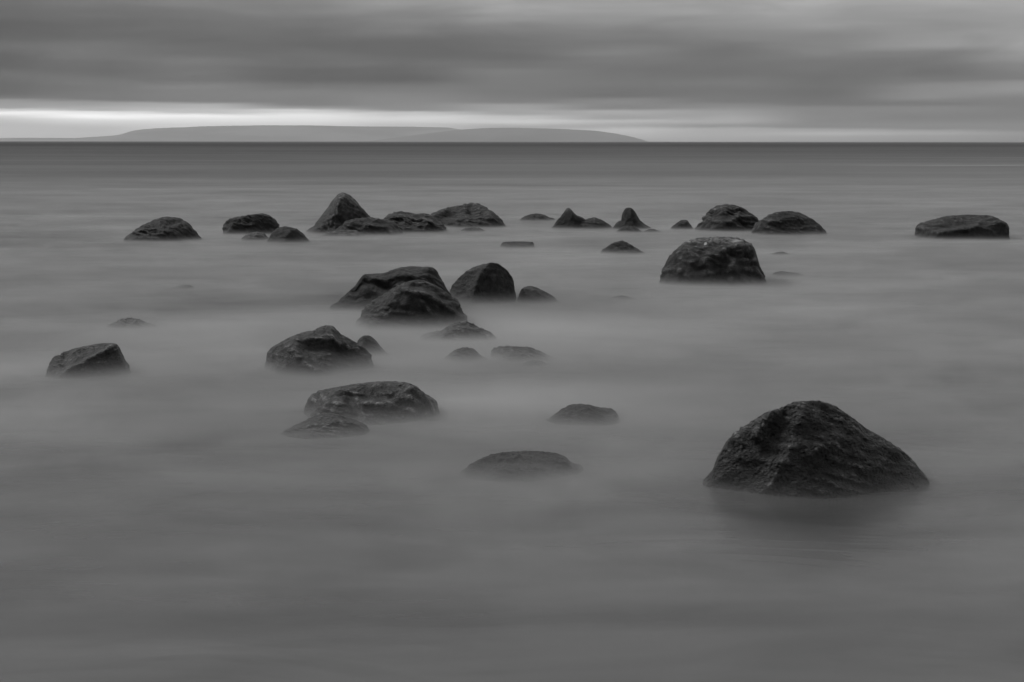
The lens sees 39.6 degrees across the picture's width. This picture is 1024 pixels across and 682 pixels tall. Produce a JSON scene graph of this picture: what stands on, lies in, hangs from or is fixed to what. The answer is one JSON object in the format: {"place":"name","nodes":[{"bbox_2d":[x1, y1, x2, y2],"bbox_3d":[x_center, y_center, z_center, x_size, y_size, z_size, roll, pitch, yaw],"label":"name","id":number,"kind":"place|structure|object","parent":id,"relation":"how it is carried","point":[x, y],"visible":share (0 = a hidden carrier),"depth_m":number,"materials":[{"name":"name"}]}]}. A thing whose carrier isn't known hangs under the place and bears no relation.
{"place":"outdoors","nodes":[
{"label":"outdoors","id":0,"kind":"place"},
{"bbox_2d":[0,138,66,140],"bbox_3d":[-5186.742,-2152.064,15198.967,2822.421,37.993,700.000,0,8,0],"label":"coast","id":1,"kind":"structure","parent":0,"point":[15,139],"depth_m":14959.27},
{"bbox_2d":[30,125,459,140],"bbox_3d":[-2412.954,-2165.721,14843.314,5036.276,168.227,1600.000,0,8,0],"label":"island hill","id":2,"kind":"structure","parent":0,"point":[284,133],"depth_m":14287.04,"materials":[{"name":"grey"}]},
{"bbox_2d":[364,128,647,141],"bbox_3d":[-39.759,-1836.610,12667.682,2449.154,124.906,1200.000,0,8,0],"label":"headland","id":3,"kind":"structure","parent":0,"point":[515,135],"depth_m":12223.85,"materials":[{"name":"grey"}]},
{"bbox_2d":[0,141,1023,681],"bbox_3d":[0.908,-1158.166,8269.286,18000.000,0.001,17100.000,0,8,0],"label":"sea","id":4,"kind":"structure","parent":0,"point":[176,505],"depth_m":12.60,"materials":[{"name":"liquid"}]},
{"bbox_2d":[45,343,130,378],"bbox_3d":[-4.598,0.405,15.450,0.899,0.763,0.701,0,8,0],"label":"boulder","id":5,"kind":"object","parent":4,"relation":"on","point":[100,359],"visible":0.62,"depth_m":15.27,"materials":[{"name":"grey stone"}]},
{"bbox_2d":[106,317,158,328],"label":"rock","id":6,"kind":"object","parent":4,"relation":"on","point":[131,323],"visible":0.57,"depth_m":19.22,"materials":[{"name":"grey stone"}]},
{"bbox_2d":[123,216,201,241],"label":"boulder","id":7,"kind":"object","parent":4,"relation":"on","point":[168,229],"visible":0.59,"depth_m":35.77,"materials":[{"name":"grey stone"}]},
{"bbox_2d":[170,285,195,288],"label":"rock","id":8,"kind":"object","parent":4,"relation":"on","point":[184,287],"visible":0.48,"depth_m":24.38,"materials":[{"name":"grey stone"}]},
{"bbox_2d":[222,213,279,234],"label":"boulder","id":9,"kind":"object","parent":4,"relation":"on","point":[266,224],"visible":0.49,"depth_m":38.33,"materials":[{"name":"black stone"}]},
{"bbox_2d":[241,232,268,240],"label":"rock","id":10,"kind":"object","parent":4,"relation":"on","point":[257,236],"visible":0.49,"depth_m":36.10,"materials":[{"name":"grey stone"}]},
{"bbox_2d":[267,226,309,242],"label":"boulder","id":11,"kind":"object","parent":4,"relation":"on","point":[285,234],"visible":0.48,"depth_m":35.23,"materials":[{"name":"grey stone"}]},
{"bbox_2d":[264,325,374,377],"bbox_3d":[-2.093,0.297,15.726,1.176,0.944,1.077,-4,9,-28],"label":"boulder","id":12,"kind":"object","parent":4,"relation":"on","point":[326,351],"visible":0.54,"depth_m":15.47,"materials":[{"name":"black stone"}]},
{"bbox_2d":[280,413,369,438],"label":"boulder","id":13,"kind":"object","parent":4,"relation":"on","point":[325,425],"visible":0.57,"depth_m":12.20,"materials":[{"name":"grey stone"}]},
{"bbox_2d":[305,192,369,233],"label":"boulder","id":14,"kind":"object","parent":4,"relation":"on","point":[342,208],"visible":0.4,"depth_m":38.79,"materials":[{"name":"black stone"}]},
{"bbox_2d":[320,230,366,236],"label":"rock","id":15,"kind":"object","parent":4,"relation":"on","point":[347,233],"visible":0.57,"depth_m":37.61,"materials":[{"name":"grey stone"}]},
{"bbox_2d":[335,217,403,235],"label":"boulder","id":16,"kind":"object","parent":4,"relation":"on","point":[369,226],"visible":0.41,"depth_m":38.12,"materials":[{"name":"grey stone"}]},
{"bbox_2d":[303,381,439,425],"bbox_3d":[-1.320,0.752,13.126,1.319,0.797,1.007,0,8,0],"label":"boulder","id":17,"kind":"object","parent":4,"relation":"on","point":[379,403],"visible":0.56,"depth_m":12.84,"materials":[{"name":"grey stone"}]},
{"bbox_2d":[357,335,391,357],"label":"boulder","id":18,"kind":"object","parent":4,"relation":"on","point":[371,345],"visible":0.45,"depth_m":16.61,"materials":[{"name":"grey stone"}]},
{"bbox_2d":[329,266,459,311],"bbox_3d":[-1.760,-0.490,21.235,2.171,1.264,1.124,0,8,0],"label":"boulder","id":19,"kind":"object","parent":4,"relation":"on","point":[363,292],"visible":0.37,"depth_m":21.01,"materials":[{"name":"black stone"}]},
{"bbox_2d":[354,280,467,331],"bbox_3d":[-1.378,-0.252,19.419,1.773,1.182,1.305,0,8,0],"label":"boulder","id":20,"kind":"object","parent":4,"relation":"on","point":[415,305],"visible":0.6,"depth_m":18.95,"materials":[{"name":"black stone"}]},
{"bbox_2d":[384,211,446,232],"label":"boulder","id":21,"kind":"object","parent":4,"relation":"on","point":[407,222],"visible":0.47,"depth_m":39.32,"materials":[{"name":"black stone"}]},
{"bbox_2d":[417,321,495,342],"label":"rock","id":22,"kind":"object","parent":4,"relation":"on","point":[461,332],"visible":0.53,"depth_m":17.90,"materials":[{"name":"grey stone"}]},
{"bbox_2d":[442,347,488,363],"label":"rock","id":23,"kind":"object","parent":4,"relation":"on","point":[464,355],"visible":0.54,"depth_m":16.23,"materials":[{"name":"grey stone"}]},
{"bbox_2d":[430,203,505,227],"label":"boulder","id":24,"kind":"object","parent":4,"relation":"on","point":[465,215],"visible":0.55,"depth_m":41.91,"materials":[{"name":"black stone"}]},
{"bbox_2d":[460,227,484,231],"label":"rock","id":25,"kind":"object","parent":4,"relation":"on","point":[472,229],"visible":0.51,"depth_m":39.81,"materials":[{"name":"grey stone"}]},
{"bbox_2d":[450,262,515,305],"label":"boulder","id":26,"kind":"object","parent":4,"relation":"on","point":[490,284],"visible":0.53,"depth_m":21.94,"materials":[{"name":"black stone"}]},
{"bbox_2d":[500,241,533,247],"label":"rock","id":27,"kind":"object","parent":4,"relation":"on","point":[517,244],"visible":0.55,"depth_m":33.71,"materials":[{"name":"grey stone"}]},
{"bbox_2d":[460,451,583,481],"bbox_3d":[0.076,1.147,10.892,1.019,0.584,0.756,0,8,0],"label":"boulder","id":28,"kind":"object","parent":4,"relation":"on","point":[524,466],"visible":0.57,"depth_m":10.71,"materials":[{"name":"grey stone"}]},
{"bbox_2d":[490,345,557,362],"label":"rock","id":29,"kind":"object","parent":4,"relation":"on","point":[511,354],"visible":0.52,"depth_m":16.34,"materials":[{"name":"grey stone"}]},
{"bbox_2d":[516,360,548,366],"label":"rock","id":30,"kind":"object","parent":4,"relation":"on","point":[535,363],"visible":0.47,"depth_m":15.94,"materials":[{"name":"grey stone"}]},
{"bbox_2d":[519,213,554,220],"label":"boulder","id":31,"kind":"object","parent":4,"relation":"on","point":[536,217],"visible":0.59,"depth_m":45.08,"materials":[{"name":"black stone"}]},
{"bbox_2d":[516,286,561,304],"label":"boulder","id":32,"kind":"object","parent":4,"relation":"on","point":[531,295],"visible":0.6,"depth_m":22.06,"materials":[{"name":"grey stone"}]},
{"bbox_2d":[551,208,584,228],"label":"boulder","id":33,"kind":"object","parent":4,"relation":"on","point":[569,218],"visible":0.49,"depth_m":41.09,"materials":[{"name":"black stone"}]},
{"bbox_2d":[545,403,620,425],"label":"boulder","id":34,"kind":"object","parent":4,"relation":"on","point":[580,414],"visible":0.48,"depth_m":12.72,"materials":[{"name":"grey stone"}]},
{"bbox_2d":[579,217,612,228],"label":"boulder","id":35,"kind":"object","parent":4,"relation":"on","point":[593,223],"visible":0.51,"depth_m":41.02,"materials":[{"name":"black stone"}]},
{"bbox_2d":[609,295,634,299],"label":"rock","id":36,"kind":"object","parent":4,"relation":"on","point":[621,297],"visible":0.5,"depth_m":22.71,"materials":[{"name":"grey stone"}]},
{"bbox_2d":[600,240,644,253],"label":"rock","id":37,"kind":"object","parent":4,"relation":"on","point":[621,247],"visible":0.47,"depth_m":32.02,"materials":[{"name":"grey stone"}]},
{"bbox_2d":[616,226,641,231],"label":"rock","id":38,"kind":"object","parent":4,"relation":"on","point":[628,229],"visible":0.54,"depth_m":39.56,"materials":[{"name":"grey stone"}]},
{"bbox_2d":[612,208,650,229],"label":"boulder","id":39,"kind":"object","parent":4,"relation":"on","point":[629,217],"visible":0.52,"depth_m":40.67,"materials":[{"name":"black stone"}]},
{"bbox_2d":[643,229,661,231],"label":"rock","id":40,"kind":"object","parent":4,"relation":"on","point":[651,230],"visible":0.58,"depth_m":39.57,"materials":[{"name":"grey stone"}]},
{"bbox_2d":[670,220,693,229],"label":"rock","id":41,"kind":"object","parent":4,"relation":"on","point":[683,225],"visible":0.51,"depth_m":40.70,"materials":[{"name":"grey stone"}]},
{"bbox_2d":[659,236,766,286],"bbox_3d":[3.774,-1.156,25.426,2.138,1.426,1.603,-6,10,-36],"label":"boulder","id":42,"kind":"object","parent":4,"relation":"on","point":[717,261],"visible":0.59,"depth_m":24.87,"materials":[{"name":"black stone"}]},
{"bbox_2d":[694,204,758,231],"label":"boulder","id":43,"kind":"object","parent":4,"relation":"on","point":[726,218],"visible":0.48,"depth_m":39.84,"materials":[{"name":"black stone"}]},
{"bbox_2d":[772,252,788,254],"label":"rock","id":44,"kind":"object","parent":4,"relation":"on","point":[780,253],"visible":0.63,"depth_m":31.79,"materials":[{"name":"grey stone"}]},
{"bbox_2d":[772,271,803,275],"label":"rock","id":45,"kind":"object","parent":4,"relation":"on","point":[781,273],"visible":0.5,"depth_m":26.76,"materials":[{"name":"grey stone"}]},
{"bbox_2d":[751,211,826,235],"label":"boulder","id":46,"kind":"object","parent":4,"relation":"on","point":[787,223],"visible":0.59,"depth_m":38.33,"materials":[{"name":"black stone"}]},
{"bbox_2d":[702,400,929,497],"bbox_3d":[2.187,0.970,10.677,1.906,1.179,1.331,0,8,0],"label":"boulder","id":47,"kind":"object","parent":4,"relation":"on","point":[811,449],"visible":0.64,"depth_m":10.23,"materials":[{"name":"black stone"}]},
{"bbox_2d":[915,214,1009,239],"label":"boulder","id":48,"kind":"object","parent":4,"relation":"on","point":[970,227],"visible":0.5,"depth_m":36.66,"materials":[{"name":"grey stone"}]},
{"bbox_2d":[0,0,1023,141],"label":"sky","id":49,"kind":"structure","parent":0,"point":[647,70],"materials":[{"name":"grey"}]}
]}

